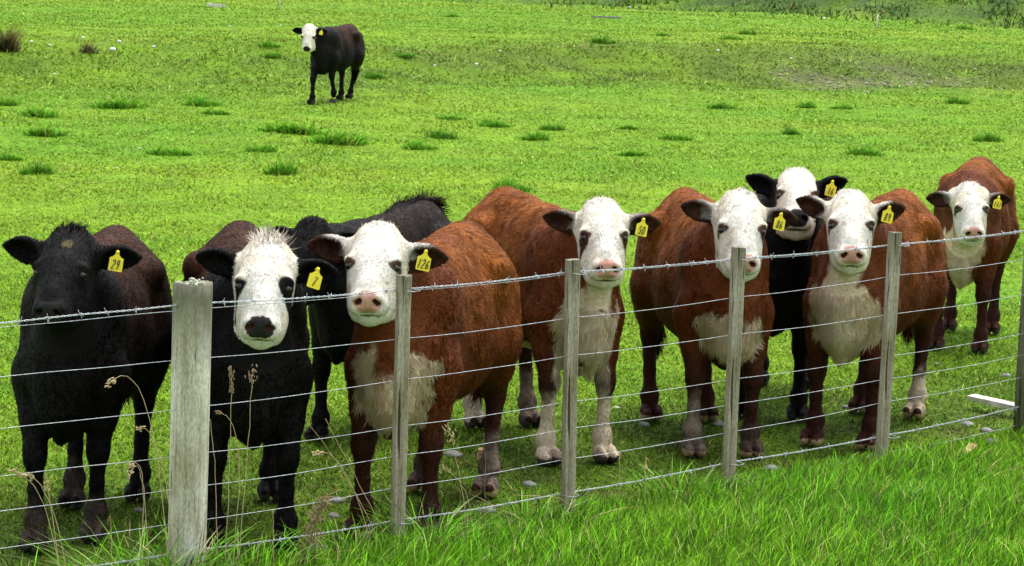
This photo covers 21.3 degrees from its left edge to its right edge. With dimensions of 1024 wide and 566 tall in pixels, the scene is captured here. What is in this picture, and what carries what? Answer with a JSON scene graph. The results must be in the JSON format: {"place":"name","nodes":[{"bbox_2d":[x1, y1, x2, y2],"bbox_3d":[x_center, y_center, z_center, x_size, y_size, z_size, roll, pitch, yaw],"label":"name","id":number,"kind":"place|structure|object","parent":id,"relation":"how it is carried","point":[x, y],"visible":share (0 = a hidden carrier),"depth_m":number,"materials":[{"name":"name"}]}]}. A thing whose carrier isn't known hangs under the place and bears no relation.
{"place":"outdoors","nodes":[
{"label":"outdoors","id":0,"kind":"place"},
{"bbox_2d":[0,0,1023,565],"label":"ground","id":1,"kind":"structure","parent":0,"point":[958,12],"depth_m":35.03,"materials":[{"name":"green plant"}]},
{"bbox_2d":[0,98,21,105],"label":"grass tuft","id":2,"kind":"object","parent":1,"relation":"on","point":[5,102],"visible":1,"depth_m":36.50,"materials":[{"name":"green plant"}]},
{"bbox_2d":[0,149,27,160],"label":"grass tuft","id":3,"kind":"object","parent":1,"relation":"on","point":[7,157],"visible":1,"depth_m":28.19,"materials":[{"name":"green plant"}]},
{"bbox_2d":[0,22,27,51],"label":"rush clump","id":4,"kind":"object","parent":1,"relation":"on","point":[9,41],"visible":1,"depth_m":44.39,"materials":[{"name":"brown plant"}]},
{"bbox_2d":[8,467,57,563],"bbox_3d":[-1.676,0.905,9.593,0.228,0.531,0.023,-3,9,-36],"label":"dry grass stem","id":5,"kind":"object","parent":1,"relation":"on","point":[14,470],"visible":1,"depth_m":9.57,"materials":[{"name":"plant"}]},
{"bbox_2d":[15,160,58,174],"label":"grass tuft","id":6,"kind":"object","parent":1,"relation":"on","point":[43,169],"visible":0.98,"depth_m":26.74,"materials":[{"name":"green plant"}]},
{"bbox_2d":[15,105,60,117],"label":"grass tuft","id":7,"kind":"object","parent":1,"relation":"on","point":[35,112],"visible":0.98,"depth_m":34.16,"materials":[{"name":"green plant"}]},
{"bbox_2d":[19,471,65,565],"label":"dry grass stem","id":8,"kind":"object","parent":1,"relation":"on","point":[26,475],"visible":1,"depth_m":9.53,"materials":[{"name":"plant"}]},
{"bbox_2d":[20,120,71,136],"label":"grass tuft","id":9,"kind":"object","parent":1,"relation":"on","point":[41,132],"visible":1,"depth_m":31.06,"materials":[{"name":"green plant"}]},
{"bbox_2d":[44,473,59,565],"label":"dry grass stem","id":10,"kind":"object","parent":1,"relation":"on","point":[46,481],"visible":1,"depth_m":9.52,"materials":[{"name":"plant"}]},
{"bbox_2d":[0,545,145,565],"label":"grass tussock","id":11,"kind":"object","parent":1,"relation":"on","point":[66,563],"depth_m":9.85,"materials":[{"name":"green plant"}]},
{"bbox_2d":[2,219,172,552],"bbox_3d":[-1.754,0.332,11.358,0.611,1.345,1.846,2,7,2],"label":"cow","id":12,"kind":"object","parent":1,"relation":"on","point":[76,267],"visible":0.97,"depth_m":10.82},
{"bbox_2d":[78,41,99,53],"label":"weed clump","id":13,"kind":"object","parent":1,"relation":"on","point":[86,48],"visible":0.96,"depth_m":45.00,"materials":[{"name":"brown plant"}]},
{"bbox_2d":[109,516,112,565],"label":"dry grass stem","id":14,"kind":"object","parent":1,"relation":"on","point":[111,544],"visible":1,"depth_m":9.74,"materials":[{"name":"plant"}]},
{"bbox_2d":[84,98,150,109],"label":"grass tuft","id":15,"kind":"object","parent":1,"relation":"on","point":[119,104],"visible":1,"depth_m":36.52,"materials":[{"name":"green plant"}]},
{"bbox_2d":[1,509,249,565],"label":"grass tussock","id":16,"kind":"object","parent":1,"relation":"on","point":[90,561],"depth_m":9.97,"materials":[{"name":"green plant"}]},
{"bbox_2d":[127,462,143,565],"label":"dry grass stem","id":17,"kind":"object","parent":1,"relation":"on","point":[131,465],"visible":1,"depth_m":9.85,"materials":[{"name":"plant"}]},
{"bbox_2d":[104,375,167,555],"bbox_3d":[-1.344,0.732,9.777,0.288,0.819,0.028,-3,9,-35],"label":"dry grass stem","id":18,"kind":"object","parent":1,"relation":"on","point":[113,381],"visible":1,"depth_m":9.79,"materials":[{"name":"plant"}]},
{"bbox_2d":[127,466,148,564],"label":"dry grass stem","id":19,"kind":"object","parent":1,"relation":"on","point":[131,472],"visible":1,"depth_m":9.80,"materials":[{"name":"plant"}]},
{"bbox_2d":[135,426,175,565],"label":"dry grass stem","id":20,"kind":"object","parent":1,"relation":"on","point":[140,428],"visible":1,"depth_m":9.80,"materials":[{"name":"plant"}]},
{"bbox_2d":[141,145,195,156],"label":"grass tuft","id":21,"kind":"object","parent":1,"relation":"on","point":[176,151],"visible":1,"depth_m":29.36,"materials":[{"name":"green plant"}]},
{"bbox_2d":[82,513,300,565],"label":"grass tussock","id":22,"kind":"object","parent":1,"relation":"on","point":[210,558],"depth_m":10.02,"materials":[{"name":"green plant"}]},
{"bbox_2d":[182,95,226,106],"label":"grass tuft","id":23,"kind":"object","parent":1,"relation":"on","point":[198,101],"visible":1,"depth_m":37.49,"materials":[{"name":"green plant"}]},
{"bbox_2d":[209,418,217,552],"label":"dry grass stem","id":24,"kind":"object","parent":1,"relation":"on","point":[216,500],"visible":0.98,"depth_m":10.04,"materials":[{"name":"plant"}]},
{"bbox_2d":[201,108,231,114],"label":"grass tuft","id":25,"kind":"object","parent":1,"relation":"on","point":[219,112],"visible":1,"depth_m":35.92,"materials":[{"name":"green plant"}]},
{"bbox_2d":[207,3,225,6],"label":"plank","id":26,"kind":"object","parent":1,"relation":"on","point":[215,5],"visible":0.93,"depth_m":65.98,"materials":[{"name":"white wood"}]},
{"bbox_2d":[215,410,239,562],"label":"dry grass stem","id":27,"kind":"object","parent":1,"relation":"on","point":[218,412],"visible":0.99,"depth_m":10.09,"materials":[{"name":"plant"}]},
{"bbox_2d":[224,366,234,561],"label":"dry grass stem","id":28,"kind":"object","parent":1,"relation":"on","point":[232,377],"visible":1,"depth_m":9.99,"materials":[{"name":"plant"}]},
{"bbox_2d":[238,364,257,563],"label":"dry grass stem","id":29,"kind":"object","parent":1,"relation":"on","point":[253,371],"visible":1,"depth_m":10.00,"materials":[{"name":"plant"}]},
{"bbox_2d":[170,527,333,565],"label":"grass tussock","id":30,"kind":"object","parent":1,"relation":"on","point":[266,558],"depth_m":10.27,"materials":[{"name":"green plant"}]},
{"bbox_2d":[170,220,340,553],"bbox_3d":[-1.093,0.346,11.336,0.634,1.362,1.892,1,7,-9],"label":"cow","id":31,"kind":"object","parent":1,"relation":"on","point":[240,260],"visible":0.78,"depth_m":10.71},
{"bbox_2d":[243,144,279,152],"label":"grass tuft","id":32,"kind":"object","parent":1,"relation":"on","point":[266,148],"visible":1,"depth_m":30.10,"materials":[{"name":"green plant"}]},
{"bbox_2d":[258,40,280,47],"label":"grass tuft","id":33,"kind":"object","parent":1,"relation":"on","point":[268,44],"visible":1,"depth_m":45.84,"materials":[{"name":"green plant"}]},
{"bbox_2d":[263,51,282,58],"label":"grass tuft","id":34,"kind":"object","parent":1,"relation":"on","point":[275,55],"visible":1,"depth_m":44.78,"materials":[{"name":"green plant"}]},
{"bbox_2d":[272,512,273,565],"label":"dry grass stem","id":35,"kind":"object","parent":1,"relation":"on","point":[273,540],"visible":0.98,"depth_m":10.13,"materials":[{"name":"plant"}]},
{"bbox_2d":[261,157,304,174],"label":"grass tuft","id":36,"kind":"object","parent":1,"relation":"on","point":[282,169],"visible":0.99,"depth_m":27.52,"materials":[{"name":"green plant"}]},
{"bbox_2d":[249,119,333,135],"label":"grass tuft","id":37,"kind":"object","parent":1,"relation":"on","point":[297,129],"visible":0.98,"depth_m":32.92,"materials":[{"name":"green plant"}]},
{"bbox_2d":[297,490,339,564],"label":"dead weed","id":38,"kind":"object","parent":1,"relation":"on","point":[320,509],"visible":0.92,"depth_m":10.33,"materials":[{"name":"brown plant"}]},
{"bbox_2d":[292,23,364,103],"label":"cow","id":39,"kind":"object","parent":1,"relation":"on","point":[340,49],"visible":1,"depth_m":38.85},
{"bbox_2d":[328,512,339,517],"bbox_3d":[-0.762,0.999,11.659,0.058,0.032,0.040,8,6,27],"label":"stone","id":40,"kind":"object","parent":1,"relation":"on","point":[332,515],"visible":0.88,"depth_m":11.65,"materials":[{"name":"grey stone"}]},
{"bbox_2d":[329,497,344,502],"bbox_3d":[-0.771,0.958,11.963,0.075,0.036,0.051,-6,10,-19],"label":"stone","id":41,"kind":"object","parent":1,"relation":"on","point":[336,500],"visible":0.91,"depth_m":11.95,"materials":[{"name":"grey stone"}]},
{"bbox_2d":[301,124,374,145],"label":"grass tuft","id":42,"kind":"object","parent":1,"relation":"on","point":[336,139],"visible":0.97,"depth_m":31.82,"materials":[{"name":"green plant"}]},
{"bbox_2d":[312,450,371,546],"bbox_3d":[-0.645,0.842,10.357,0.302,0.442,0.023,-4,9,-39],"label":"dry grass stem","id":43,"kind":"object","parent":1,"relation":"on","point":[315,452],"visible":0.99,"depth_m":10.33,"materials":[{"name":"plant"}]},
{"bbox_2d":[306,421,382,549],"bbox_3d":[-0.629,0.782,10.302,0.384,0.570,0.006,-4,9,-38],"label":"dry grass stem","id":44,"kind":"object","parent":1,"relation":"on","point":[348,481],"visible":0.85,"depth_m":10.31,"materials":[{"name":"plant"}]},
{"bbox_2d":[257,511,454,565],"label":"grass tussock","id":45,"kind":"object","parent":1,"relation":"on","point":[343,539],"depth_m":10.48,"materials":[{"name":"green plant"}]},
{"bbox_2d":[325,418,392,548],"bbox_3d":[-0.584,0.777,10.439,0.338,0.551,0.007,-4,9,-38],"label":"dry grass stem","id":46,"kind":"object","parent":1,"relation":"on","point":[358,483],"visible":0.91,"depth_m":10.44,"materials":[{"name":"plant"}]},
{"bbox_2d":[271,186,452,444],"bbox_3d":[-0.704,0.159,13.623,0.599,1.187,1.810,5,8,20],"label":"cow","id":47,"kind":"object","parent":1,"relation":"on","point":[418,218],"visible":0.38,"depth_m":13.24},
{"bbox_2d":[361,69,385,78],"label":"grass tuft","id":48,"kind":"object","parent":1,"relation":"on","point":[371,74],"visible":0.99,"depth_m":43.98,"materials":[{"name":"green plant"}]},
{"bbox_2d":[392,52,417,56],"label":"grass tuft","id":49,"kind":"object","parent":1,"relation":"on","point":[405,55],"visible":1,"depth_m":46.21,"materials":[{"name":"green plant"}]},
{"bbox_2d":[307,218,523,538],"bbox_3d":[-0.380,0.336,11.631,0.679,1.354,1.936,4,7,13],"label":"cow","id":50,"kind":"object","parent":1,"relation":"on","point":[377,255],"visible":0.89,"depth_m":11.14},
{"bbox_2d":[401,137,440,150],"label":"grass tuft","id":51,"kind":"object","parent":1,"relation":"on","point":[413,145],"visible":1,"depth_m":31.81,"materials":[{"name":"green plant"}]},
{"bbox_2d":[347,487,515,548],"bbox_3d":[-0.321,0.922,10.647,0.712,0.212,0.851,0,8,-16],"label":"grass tussock","id":52,"kind":"object","parent":1,"relation":"on","point":[410,527],"depth_m":10.69,"materials":[{"name":"green plant"}]},
{"bbox_2d":[421,126,460,139],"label":"grass tuft","id":53,"kind":"object","parent":1,"relation":"on","point":[439,134],"visible":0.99,"depth_m":33.82,"materials":[{"name":"green plant"}]},
{"bbox_2d":[433,115,467,119],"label":"grass tuft","id":54,"kind":"object","parent":1,"relation":"on","point":[447,117],"visible":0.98,"depth_m":37.16,"materials":[{"name":"green plant"}]},
{"bbox_2d":[444,450,463,457],"bbox_3d":[-0.280,0.830,13.115,0.096,0.046,0.065,6,13,4],"label":"stone","id":55,"kind":"object","parent":1,"relation":"on","point":[449,454],"visible":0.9,"depth_m":13.10,"materials":[{"name":"grey stone"}]},
{"bbox_2d":[445,13,462,16],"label":"grass tuft","id":56,"kind":"object","parent":1,"relation":"on","point":[451,15],"visible":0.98,"depth_m":65.67,"materials":[{"name":"green plant"}]},
{"bbox_2d":[442,422,467,537],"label":"dry grass stem","id":57,"kind":"object","parent":1,"relation":"on","point":[447,426],"visible":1,"depth_m":10.59,"materials":[{"name":"plant"}]},
{"bbox_2d":[442,464,472,525],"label":"dry grass stem","id":58,"kind":"object","parent":1,"relation":"on","point":[443,468],"visible":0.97,"depth_m":10.72,"materials":[{"name":"plant"}]},
{"bbox_2d":[484,450,485,530],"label":"dry grass stem","id":59,"kind":"object","parent":1,"relation":"on","point":[484,486],"visible":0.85,"depth_m":10.76,"materials":[{"name":"plant"}]},
{"bbox_2d":[478,506,495,512],"bbox_3d":[-0.108,0.993,11.863,0.077,0.042,0.052,-3,3,4],"label":"stone","id":60,"kind":"object","parent":1,"relation":"on","point":[491,511],"visible":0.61,"depth_m":11.84,"materials":[{"name":"grey stone"}]},
{"bbox_2d":[474,116,513,127],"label":"grass tuft","id":61,"kind":"object","parent":1,"relation":"on","point":[488,123],"visible":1,"depth_m":36.13,"materials":[{"name":"green plant"}]},
{"bbox_2d":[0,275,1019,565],"bbox_3d":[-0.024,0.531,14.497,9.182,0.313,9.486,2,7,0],"label":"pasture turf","id":62,"kind":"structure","parent":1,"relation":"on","point":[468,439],"depth_m":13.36,"materials":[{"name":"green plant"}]},
{"bbox_2d":[0,229,1023,565],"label":"wire fence","id":63,"kind":"object","parent":1,"relation":"on","point":[190,311],"visible":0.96,"depth_m":10.59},
{"bbox_2d":[488,173,536,192],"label":"grass tuft","id":64,"kind":"object","parent":1,"relation":"on","point":[508,184],"visible":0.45,"depth_m":26.45,"materials":[{"name":"green plant"}]},
{"bbox_2d":[523,481,535,486],"bbox_3d":[0.081,0.923,12.462,0.066,0.036,0.045,4,12,-9],"label":"stone","id":65,"kind":"object","parent":1,"relation":"on","point":[527,483],"visible":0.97,"depth_m":12.45,"materials":[{"name":"grey stone"}]},
{"bbox_2d":[516,129,554,140],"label":"grass tuft","id":66,"kind":"object","parent":1,"relation":"on","point":[535,136],"visible":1,"depth_m":34.29,"materials":[{"name":"green plant"}]},
{"bbox_2d":[519,495,569,518],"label":"dry grass stem","id":67,"kind":"object","parent":1,"relation":"on","point":[544,496],"visible":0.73,"depth_m":11.02,"materials":[{"name":"plant"}]},
{"bbox_2d":[465,480,627,532],"bbox_3d":[0.073,0.899,10.994,0.665,0.164,0.704,-2,9,-31],"label":"grass tussock","id":68,"kind":"object","parent":1,"relation":"on","point":[540,514],"depth_m":11.01,"materials":[{"name":"green plant"}]},
{"bbox_2d":[538,122,565,130],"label":"grass tuft","id":69,"kind":"object","parent":1,"relation":"on","point":[553,128],"visible":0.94,"depth_m":35.94,"materials":[{"name":"green plant"}]},
{"bbox_2d":[462,186,661,465],"bbox_3d":[0.158,0.155,13.358,0.633,1.322,1.983,-1,8,-21],"label":"cow","id":70,"kind":"object","parent":1,"relation":"on","point":[531,234],"visible":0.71,"depth_m":12.86},
{"bbox_2d":[589,34,620,43],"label":"grass tuft","id":71,"kind":"object","parent":1,"relation":"on","point":[599,40],"visible":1,"depth_m":51.92,"materials":[{"name":"green plant"}]},
{"bbox_2d":[618,451,620,497],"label":"dry grass stem","id":72,"kind":"object","parent":1,"relation":"on","point":[619,473],"visible":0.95,"depth_m":11.25,"materials":[{"name":"plant"}]},
{"bbox_2d":[615,124,641,129],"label":"grass tuft","id":73,"kind":"object","parent":1,"relation":"on","point":[630,127],"visible":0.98,"depth_m":36.45,"materials":[{"name":"green plant"}]},
{"bbox_2d":[614,150,652,156],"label":"grass tuft","id":74,"kind":"object","parent":1,"relation":"on","point":[633,153],"visible":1,"depth_m":32.08,"materials":[{"name":"green plant"}]},
{"bbox_2d":[638,422,649,426],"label":"stone","id":75,"kind":"object","parent":1,"relation":"on","point":[644,423],"visible":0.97,"depth_m":14.15,"materials":[{"name":"grey stone"}]},
{"bbox_2d":[643,457,647,505],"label":"dry grass stem","id":76,"kind":"object","parent":1,"relation":"on","point":[645,478],"visible":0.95,"depth_m":11.23,"materials":[{"name":"plant"}]},
{"bbox_2d":[655,32,671,35],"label":"grass tuft","id":77,"kind":"object","parent":1,"relation":"on","point":[661,34],"visible":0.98,"depth_m":56.62,"materials":[{"name":"green plant"}]},
{"bbox_2d":[656,132,694,140],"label":"grass tuft","id":78,"kind":"object","parent":1,"relation":"on","point":[676,137],"visible":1,"depth_m":34.76,"materials":[{"name":"green plant"}]},
{"bbox_2d":[603,457,772,507],"bbox_3d":[0.739,0.834,11.426,0.820,0.170,0.818,2,7,0],"label":"grass tussock","id":79,"kind":"object","parent":1,"relation":"on","point":[650,491],"depth_m":11.43,"materials":[{"name":"green plant"}]},
{"bbox_2d":[628,186,797,457],"bbox_3d":[0.978,0.118,13.755,0.626,1.356,1.910,1,7,-9],"label":"cow","id":80,"kind":"object","parent":1,"relation":"on","point":[695,226],"visible":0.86,"depth_m":13.26},
{"bbox_2d":[712,420,723,426],"bbox_3d":[1.084,0.741,14.261,0.076,0.036,0.052,13,13,31],"label":"stone","id":81,"kind":"object","parent":1,"relation":"on","point":[715,423],"visible":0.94,"depth_m":14.25,"materials":[{"name":"grey stone"}]},
{"bbox_2d":[707,101,736,108],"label":"grass tuft","id":82,"kind":"object","parent":1,"relation":"on","point":[717,106],"visible":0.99,"depth_m":41.53,"materials":[{"name":"green plant"}]},
{"bbox_2d":[421,0,1023,29],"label":"bank scrub","id":83,"kind":"object","parent":1,"relation":"on","point":[1006,26],"visible":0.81,"depth_m":78.01,"materials":[{"name":"green plant"}]},
{"bbox_2d":[721,34,745,39],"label":"grass tuft","id":84,"kind":"object","parent":1,"relation":"on","point":[731,37],"visible":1,"depth_m":55.63,"materials":[{"name":"green plant"}]},
{"bbox_2d":[737,28,758,34],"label":"grass tuft","id":85,"kind":"object","parent":1,"relation":"on","point":[746,32],"visible":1,"depth_m":59.05,"materials":[{"name":"green plant"}]},
{"bbox_2d":[764,465,777,470],"bbox_3d":[1.245,0.891,13.065,0.076,0.039,0.057,5,7,-13],"label":"stone","id":86,"kind":"object","parent":1,"relation":"on","point":[774,466],"visible":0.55,"depth_m":13.05,"materials":[{"name":"grey stone"}]},
{"bbox_2d":[782,125,802,134],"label":"grass tuft","id":87,"kind":"object","parent":1,"relation":"on","point":[789,131],"visible":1,"depth_m":36.15,"materials":[{"name":"green plant"}]},
{"bbox_2d":[738,165,848,420],"bbox_3d":[1.510,-0.016,14.889,0.659,1.369,1.934,3,7,10],"label":"cow","id":88,"kind":"object","parent":1,"relation":"on","point":[787,187],"visible":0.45,"depth_m":14.21},
{"bbox_2d":[795,101,820,108],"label":"grass tuft","id":89,"kind":"object","parent":1,"relation":"on","point":[806,105],"visible":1,"depth_m":42.68,"materials":[{"name":"green plant"}]},
{"bbox_2d":[827,104,856,109],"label":"grass tuft","id":90,"kind":"object","parent":1,"relation":"on","point":[844,107],"visible":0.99,"depth_m":42.68,"materials":[{"name":"green plant"}]},
{"bbox_2d":[845,143,886,155],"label":"grass tuft","id":91,"kind":"object","parent":1,"relation":"on","point":[863,151],"visible":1,"depth_m":32.75,"materials":[{"name":"green plant"}]},
{"bbox_2d":[795,188,948,450],"bbox_3d":[1.864,0.120,14.122,0.629,1.335,1.899,5,8,21],"label":"cow","id":92,"kind":"object","parent":1,"relation":"on","point":[853,219],"visible":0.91,"depth_m":13.63},
{"bbox_2d":[944,96,970,104],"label":"grass tuft","id":93,"kind":"object","parent":1,"relation":"on","point":[956,100],"visible":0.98,"depth_m":44.69,"materials":[{"name":"green plant"}]},
{"bbox_2d":[955,24,975,29],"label":"grass tuft","id":94,"kind":"object","parent":1,"relation":"on","point":[961,27],"visible":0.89,"depth_m":70.51,"materials":[{"name":"green plant"}]},
{"bbox_2d":[956,442,976,454],"bbox_3d":[2.069,0.760,12.369,0.037,0.022,0.170,24,22,24],"label":"plank","id":95,"kind":"object","parent":1,"relation":"on","point":[970,444],"visible":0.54,"depth_m":12.39,"materials":[{"name":"beige wood"}]},
{"bbox_2d":[961,421,973,425],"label":"stone","id":96,"kind":"object","parent":1,"relation":"on","point":[967,423],"visible":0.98,"depth_m":14.45,"materials":[{"name":"grey stone"}]},
{"bbox_2d":[926,156,1020,353],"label":"cow","id":97,"kind":"object","parent":1,"relation":"on","point":[973,196],"visible":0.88,"depth_m":16.95},
{"bbox_2d":[980,427,992,432],"bbox_3d":[2.486,0.775,14.263,0.072,0.039,0.049,1,2,-10],"label":"stone","id":98,"kind":"object","parent":1,"relation":"on","point":[985,429],"visible":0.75,"depth_m":14.24,"materials":[{"name":"grey stone"}]},
{"bbox_2d":[971,130,1005,141],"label":"grass tuft","id":99,"kind":"object","parent":1,"relation":"on","point":[988,137],"visible":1,"depth_m":36.21,"materials":[{"name":"green plant"}]},
{"bbox_2d":[967,394,1014,409],"bbox_3d":[2.699,0.665,14.855,0.066,0.028,0.538,-10,13,-35],"label":"plank","id":100,"kind":"object","parent":1,"relation":"on","point":[991,401],"visible":0.84,"depth_m":14.92,"materials":[{"name":"white wood"}]},
{"bbox_2d":[591,16,620,17],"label":"pole","id":101,"kind":"object","parent":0,"point":[604,17],"visible":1,"depth_m":67.69,"materials":[{"name":"wood"}]},
{"bbox_2d":[212,423,1023,565],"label":"verge grass","id":102,"kind":"structure","parent":0,"point":[598,554],"depth_m":10.56,"materials":[{"name":"green plant"}]},
{"bbox_2d":[748,52,1009,92],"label":"gravel","id":103,"kind":"structure","parent":0,"point":[883,83],"depth_m":50.60,"materials":[{"name":"grey gravel"}]},
{"bbox_3d":[-0.125,0.832,13.003,0.082,0.029,0.055,1,10,-9],"label":"timber scrap","id":104,"kind":"object","parent":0,"visible":0},
{"bbox_2d":[478,447,482,454],"bbox_3d":[-0.125,0.804,12.991,0.072,0.029,0.054,2,10,3],"label":"timber scrap","id":105,"kind":"object","parent":104,"relation":"on","point":[480,449],"visible":0.28,"depth_m":12.97,"materials":[{"name":"brown wood"}]}
]}

